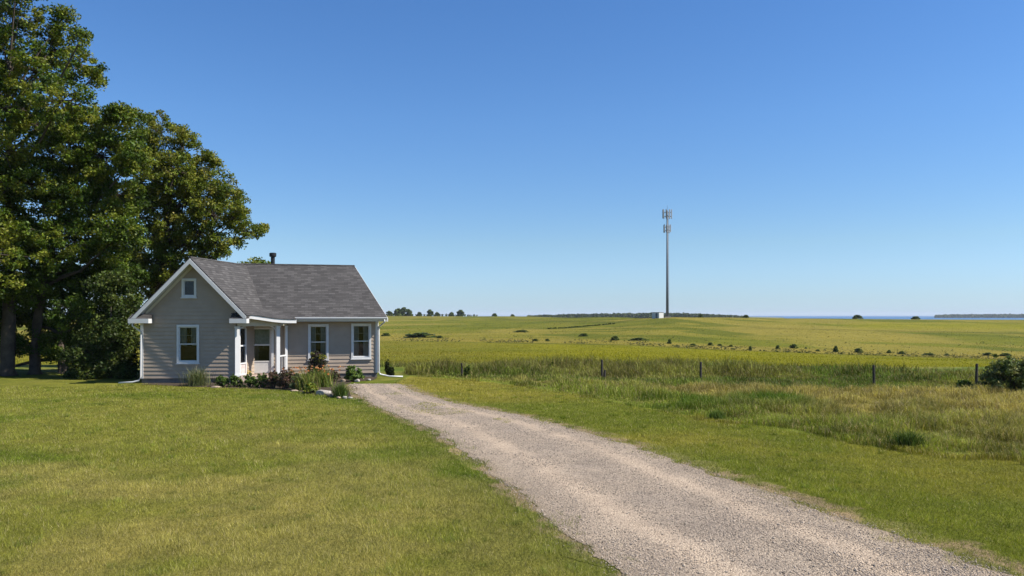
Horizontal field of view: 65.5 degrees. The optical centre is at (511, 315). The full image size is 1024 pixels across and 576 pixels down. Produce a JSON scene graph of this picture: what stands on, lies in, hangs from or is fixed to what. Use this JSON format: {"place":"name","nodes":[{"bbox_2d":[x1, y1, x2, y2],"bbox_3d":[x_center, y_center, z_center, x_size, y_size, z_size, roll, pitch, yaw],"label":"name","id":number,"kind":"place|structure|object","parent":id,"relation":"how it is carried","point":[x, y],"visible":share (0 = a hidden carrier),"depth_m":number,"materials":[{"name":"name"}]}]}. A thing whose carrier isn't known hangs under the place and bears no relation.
{"place":"outdoors","nodes":[
{"label":"outdoors","id":0,"kind":"place"},
{"bbox_2d":[0,316,1023,575],"bbox_3d":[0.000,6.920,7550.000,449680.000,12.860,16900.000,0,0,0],"label":"ground","id":1,"kind":"structure","parent":0,"point":[54,378],"depth_m":16.78,"materials":[{"name":"green plant"}]},
{"bbox_2d":[0,37,25,311],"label":"broadleaf tree","id":2,"kind":"object","parent":1,"relation":"on","point":[2,89],"visible":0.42,"depth_m":37.20,"materials":[{"name":"green plant"}]},
{"bbox_2d":[0,0,109,375],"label":"broadleaf tree","id":3,"kind":"object","parent":1,"relation":"on","point":[18,118],"visible":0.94,"depth_m":36.79,"materials":[{"name":"green plant"}]},
{"bbox_2d":[0,255,152,373],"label":"broadleaf tree","id":4,"kind":"object","parent":1,"relation":"on","point":[70,293],"visible":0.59,"depth_m":38.23,"materials":[{"name":"green plant"}]},
{"bbox_2d":[0,100,161,374],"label":"broadleaf tree","id":5,"kind":"object","parent":1,"relation":"on","point":[100,197],"visible":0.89,"depth_m":37.48,"materials":[{"name":"green plant"}]},
{"bbox_2d":[55,268,141,379],"bbox_3d":[-18.778,0.661,36.377,4.172,5.656,3.121,0,0,0],"label":"evergreen shrub","id":6,"kind":"object","parent":1,"relation":"on","point":[109,348],"visible":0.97,"depth_m":35.79,"materials":[{"name":"green plant"}]},
{"bbox_2d":[99,107,269,303],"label":"spreading tree","id":7,"kind":"object","parent":1,"relation":"on","point":[185,185],"visible":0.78,"depth_m":44.11,"materials":[{"name":"green plant"}]},
{"bbox_2d":[237,257,270,263],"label":"broadleaf tree","id":8,"kind":"object","parent":1,"relation":"on","point":[260,261],"visible":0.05,"depth_m":55.58,"materials":[{"name":"green plant"}]},
{"bbox_2d":[143,377,376,397],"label":"soil","id":9,"kind":"structure","parent":1,"relation":"on","point":[278,388],"depth_m":32.19,"materials":[{"name":"brown soil"}]},
{"bbox_2d":[178,365,225,385],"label":"ornamental grass","id":10,"kind":"object","parent":9,"relation":"on","point":[199,379],"depth_m":32.05,"materials":[{"name":"green plant"}]},
{"bbox_2d":[213,375,229,386],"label":"shrub","id":11,"kind":"object","parent":9,"relation":"on","point":[224,380],"visible":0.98,"depth_m":31.60,"materials":[{"name":"green plant"}]},
{"bbox_2d":[228,374,243,386],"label":"shrub","id":12,"kind":"object","parent":9,"relation":"on","point":[234,380],"visible":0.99,"depth_m":31.59,"materials":[{"name":"green plant"}]},
{"bbox_2d":[241,373,257,386],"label":"shrub","id":13,"kind":"object","parent":9,"relation":"on","point":[249,381],"visible":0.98,"depth_m":31.41,"materials":[{"name":"green plant"}]},
{"bbox_2d":[253,372,267,387],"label":"shrub","id":14,"kind":"object","parent":9,"relation":"on","point":[260,379],"visible":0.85,"depth_m":31.29,"materials":[{"name":"green plant"}]},
{"bbox_2d":[263,370,278,387],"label":"shrub","id":15,"kind":"object","parent":9,"relation":"on","point":[271,379],"visible":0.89,"depth_m":31.05,"materials":[{"name":"brown plant"}]},
{"bbox_2d":[276,367,295,388],"bbox_3d":[-8.728,2.441,30.848,0.785,0.876,0.739,0,0,30],"label":"shrub","id":16,"kind":"object","parent":9,"relation":"on","point":[284,377],"visible":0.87,"depth_m":30.75,"materials":[{"name":"brown plant"}]},
{"bbox_2d":[289,373,302,389],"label":"shrub","id":17,"kind":"object","parent":9,"relation":"on","point":[293,385],"visible":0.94,"depth_m":30.29,"materials":[{"name":"green plant"}]},
{"bbox_2d":[283,366,328,389],"bbox_3d":[-7.866,2.381,30.286,1.580,0.938,1.483,0,0,30],"label":"daylily","id":18,"kind":"object","parent":9,"relation":"on","point":[307,377],"visible":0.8,"depth_m":30.27,"materials":[{"name":"green plant"}]},
{"bbox_2d":[303,382,317,393],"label":"shrub","id":19,"kind":"object","parent":9,"relation":"on","point":[310,387],"visible":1,"depth_m":28.89,"materials":[{"name":"green plant"}]},
{"bbox_2d":[306,350,328,377],"bbox_3d":[-8.513,2.205,34.898,1.003,1.350,0.951,0,0,-25],"label":"shrub","id":20,"kind":"object","parent":9,"relation":"on","point":[315,359],"visible":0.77,"depth_m":34.70,"materials":[{"name":"green plant"}]},
{"bbox_2d":[316,390,330,394],"bbox_3d":[-6.730,2.773,28.500,0.541,0.206,0.351,0,0,28],"label":"rock","id":21,"kind":"object","parent":9,"relation":"on","point":[321,392],"visible":0.77,"depth_m":28.37,"materials":[{"name":"white stone"}]},
{"bbox_2d":[311,365,344,386],"bbox_3d":[-7.483,2.402,31.650,1.969,0.897,1.514,0,0,0],"label":"daylily","id":22,"kind":"object","parent":9,"relation":"on","point":[325,380],"visible":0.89,"depth_m":31.54,"materials":[{"name":"green plant"}]},
{"bbox_2d":[329,370,340,381],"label":"shrub","id":23,"kind":"object","parent":9,"relation":"on","point":[336,374],"visible":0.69,"depth_m":34.11,"materials":[{"name":"green plant"}]},
{"bbox_2d":[328,379,351,397],"bbox_3d":[-5.979,2.527,27.672,1.272,0.646,1.054,0,0,0],"label":"grass clump","id":24,"kind":"object","parent":9,"relation":"on","point":[339,390],"visible":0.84,"depth_m":27.57,"materials":[{"name":"green plant"}]},
{"bbox_2d":[344,365,364,380],"bbox_3d":[-6.779,2.504,34.277,0.904,0.749,0.746,0,0,0],"label":"shrub","id":25,"kind":"object","parent":9,"relation":"on","point":[352,374],"visible":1,"depth_m":34.15,"materials":[{"name":"green plant"}]},
{"bbox_2d":[118,253,402,383],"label":"house","id":26,"kind":"structure","parent":1,"relation":"on","point":[218,317],"depth_m":35.33,"materials":[{"name":"grey paint"}]},
{"bbox_2d":[176,325,199,363],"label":"window","id":27,"kind":"structure","parent":26,"relation":"in","point":[187,335],"depth_m":33.62,"materials":[{"name":"glass"}]},
{"bbox_2d":[180,278,196,297],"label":"window","id":28,"kind":"structure","parent":26,"relation":"in","point":[188,289],"depth_m":33.48,"materials":[{"name":"white paint"}]},
{"bbox_2d":[240,327,246,375],"bbox_3d":[-11.738,1.520,34.149,0.478,2.099,0.735,0,0,6],"label":"side window","id":29,"kind":"structure","parent":26,"relation":"in","point":[243,331],"depth_m":34.40,"materials":[{"name":"white paint"}]},
{"bbox_2d":[254,327,270,372],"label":"door","id":30,"kind":"structure","parent":26,"relation":"in","point":[262,334],"depth_m":35.49,"materials":[{"name":"paint"}]},
{"bbox_2d":[307,324,328,360],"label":"window","id":31,"kind":"structure","parent":26,"relation":"in","point":[318,334],"depth_m":36.16,"materials":[{"name":"glass"}]},
{"bbox_2d":[351,323,370,359],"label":"window","id":32,"kind":"structure","parent":26,"relation":"in","point":[360,333],"depth_m":36.64,"materials":[{"name":"glass"}]},
{"bbox_2d":[384,359,389,372],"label":"shrub","id":33,"kind":"object","parent":1,"relation":"on","point":[387,364],"visible":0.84,"depth_m":38.45,"materials":[{"name":"green plant"}]},
{"bbox_2d":[386,367,394,375],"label":"shrub","id":34,"kind":"object","parent":1,"relation":"on","point":[390,372],"visible":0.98,"depth_m":37.14,"materials":[{"name":"green plant"}]},
{"bbox_2d":[393,308,402,315],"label":"tree","id":35,"kind":"object","parent":1,"relation":"on","point":[397,311],"visible":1,"depth_m":638.02,"materials":[{"name":"green plant"}]},
{"bbox_2d":[401,307,406,315],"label":"tree","id":36,"kind":"object","parent":1,"relation":"on","point":[403,309],"visible":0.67,"depth_m":648.52,"materials":[{"name":"green plant"}]},
{"bbox_2d":[404,309,412,315],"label":"tree","id":37,"kind":"object","parent":1,"relation":"on","point":[409,312],"visible":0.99,"depth_m":643.95,"materials":[{"name":"green plant"}]},
{"bbox_2d":[403,332,435,337],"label":"shrub","id":38,"kind":"object","parent":1,"relation":"on","point":[420,335],"visible":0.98,"depth_m":176.57,"materials":[{"name":"green plant"}]},
{"bbox_2d":[386,313,474,315],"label":"hedge","id":39,"kind":"object","parent":1,"relation":"on","point":[435,314],"visible":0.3,"depth_m":654.84,"materials":[{"name":"green plant"}]},
{"bbox_2d":[427,309,433,315],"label":"tree","id":40,"kind":"object","parent":1,"relation":"on","point":[430,312],"visible":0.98,"depth_m":639.17,"materials":[{"name":"green plant"}]},
{"bbox_2d":[456,310,465,315],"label":"tree","id":41,"kind":"object","parent":1,"relation":"on","point":[460,312],"visible":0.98,"depth_m":638.93,"materials":[{"name":"green plant"}]},
{"bbox_2d":[464,365,470,375],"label":"shrub","id":42,"kind":"object","parent":1,"relation":"on","point":[466,369],"visible":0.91,"depth_m":36.62,"materials":[{"name":"green plant"}]},
{"bbox_2d":[15,317,1023,366],"bbox_3d":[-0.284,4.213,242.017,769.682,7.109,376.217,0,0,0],"label":"field grass","id":43,"kind":"structure","parent":1,"relation":"on","point":[18,361],"depth_m":126.31,"materials":[{"name":"green plant"}]},
{"bbox_2d":[548,323,614,328],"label":"hedge","id":44,"kind":"object","parent":1,"relation":"on","point":[581,326],"visible":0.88,"depth_m":260.59,"materials":[{"name":"green plant"}]},
{"bbox_2d":[601,360,602,376],"bbox_3d":[4.066,2.528,35.971,0.107,1.044,0.108,0,0,0],"label":"fence post","id":45,"kind":"object","parent":1,"relation":"on","point":[602,368],"visible":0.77,"depth_m":35.93,"materials":[{"name":"grey wood"}]},
{"bbox_2d":[527,312,742,317],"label":"wood","id":46,"kind":"object","parent":1,"relation":"on","point":[636,315],"visible":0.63,"depth_m":1261.16,"materials":[{"name":"green plant"}]},
{"bbox_2d":[631,338,648,340],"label":"shrub","id":47,"kind":"object","parent":1,"relation":"on","point":[635,339],"visible":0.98,"depth_m":156.92,"materials":[{"name":"green plant"}]},
{"bbox_2d":[652,312,663,318],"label":"equipment shed","id":48,"kind":"structure","parent":1,"relation":"on","point":[657,315],"depth_m":296.13,"materials":[{"name":"metal"}]},
{"bbox_2d":[662,209,671,317],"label":"cell mast","id":49,"kind":"object","parent":1,"relation":"on","point":[668,226],"visible":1,"depth_m":299.70,"materials":[{"name":"metal"}]},
{"bbox_2d":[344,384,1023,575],"bbox_3d":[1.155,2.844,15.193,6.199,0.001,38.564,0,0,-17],"label":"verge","id":50,"kind":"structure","parent":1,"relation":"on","point":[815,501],"depth_m":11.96,"materials":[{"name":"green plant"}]},
{"bbox_2d":[699,362,701,378],"bbox_3d":[8.165,2.533,34.465,0.109,1.035,0.108,0,0,0],"label":"fence post","id":51,"kind":"object","parent":1,"relation":"on","point":[700,372],"visible":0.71,"depth_m":34.42,"materials":[{"name":"grey wood"}]},
{"bbox_2d":[393,323,1022,358],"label":"weeds","id":52,"kind":"object","parent":1,"relation":"on","point":[677,346],"visible":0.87,"depth_m":144.56,"materials":[{"name":"green plant"}]},
{"bbox_2d":[704,408,726,418],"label":"weed clump","id":53,"kind":"object","parent":1,"relation":"on","point":[716,414],"visible":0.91,"depth_m":21.85,"materials":[{"name":"green plant"}]},
{"bbox_2d":[685,346,903,355],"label":"hedge","id":54,"kind":"object","parent":1,"relation":"on","point":[799,352],"visible":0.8,"depth_m":137.96,"materials":[{"name":"green plant"}]},
{"bbox_2d":[852,315,863,318],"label":"tree","id":55,"kind":"object","parent":1,"relation":"on","point":[857,317],"visible":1,"depth_m":423.69,"materials":[{"name":"green plant"}]},
{"bbox_2d":[854,348,863,352],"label":"shrub","id":56,"kind":"object","parent":1,"relation":"on","point":[858,350],"visible":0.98,"depth_m":148.05,"materials":[{"name":"green plant"}]},
{"bbox_2d":[872,365,874,383],"bbox_3d":[14.767,2.538,32.500,0.119,1.026,0.108,0,0,0],"label":"fence post","id":57,"kind":"object","parent":1,"relation":"on","point":[873,373],"visible":0.81,"depth_m":32.46,"materials":[{"name":"grey wood"}]},
{"bbox_2d":[880,425,932,449],"bbox_3d":[8.428,2.611,17.024,1.024,0.478,1.074,0,0,-29],"label":"weed clump","id":58,"kind":"object","parent":1,"relation":"on","point":[907,437],"visible":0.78,"depth_m":16.88,"materials":[{"name":"green plant"}]},
{"bbox_2d":[955,379,972,390],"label":"bush","id":59,"kind":"object","parent":1,"relation":"on","point":[966,383],"visible":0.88,"depth_m":29.75,"materials":[{"name":"green plant"}]},
{"bbox_2d":[975,364,977,382],"bbox_3d":[18.959,2.513,32.500,0.128,1.076,0.108,0,0,0],"label":"fence post","id":60,"kind":"object","parent":1,"relation":"on","point":[976,372],"visible":0.71,"depth_m":32.46,"materials":[{"name":"grey wood"}]},
{"bbox_2d":[934,313,1023,317],"bbox_3d":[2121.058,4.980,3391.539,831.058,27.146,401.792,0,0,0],"label":"wood","id":61,"kind":"object","parent":1,"relation":"on","point":[1009,315],"visible":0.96,"depth_m":3219.75,"materials":[{"name":"green plant"}]},
{"bbox_2d":[982,352,992,355],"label":"shrub","id":62,"kind":"object","parent":1,"relation":"on","point":[986,354],"visible":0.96,"depth_m":146.01,"materials":[{"name":"green plant"}]},
{"bbox_2d":[976,353,1023,390],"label":"bush","id":63,"kind":"object","parent":1,"relation":"on","point":[1008,372],"visible":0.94,"depth_m":29.19,"materials":[{"name":"green plant"}]},
{"bbox_2d":[999,353,1011,355],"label":"shrub","id":64,"kind":"object","parent":1,"relation":"on","point":[1005,354],"visible":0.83,"depth_m":143.53,"materials":[{"name":"green plant"}]},
{"bbox_2d":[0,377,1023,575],"bbox_3d":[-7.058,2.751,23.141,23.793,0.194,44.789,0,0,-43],"label":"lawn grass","id":65,"kind":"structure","parent":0,"point":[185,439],"depth_m":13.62,"materials":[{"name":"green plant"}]},
{"bbox_2d":[0,0,1023,315],"label":"sky","id":66,"kind":"structure","parent":0,"point":[477,157],"materials":[{"name":"blue"}]},
{"bbox_2d":[347,383,1022,575],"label":"driveway","id":67,"kind":"structure","parent":0,"point":[668,536],"depth_m":11.51,"materials":[{"name":"grey gravel"}]},
{"bbox_2d":[380,346,994,388],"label":"tall grass","id":68,"kind":"structure","parent":0,"point":[669,372],"depth_m":37.60,"materials":[{"name":"green plant"}]},
{"bbox_2d":[416,367,1023,463],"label":"meadow grass","id":69,"kind":"structure","parent":0,"point":[942,412],"depth_m":23.43,"materials":[{"name":"green plant"}]},
{"bbox_2d":[749,316,1023,319],"bbox_3d":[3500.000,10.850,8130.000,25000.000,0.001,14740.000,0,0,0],"label":"sea","id":70,"kind":"structure","parent":0,"point":[874,317],"depth_m":3846.34,"materials":[{"name":"blue liquid"}]}
]}

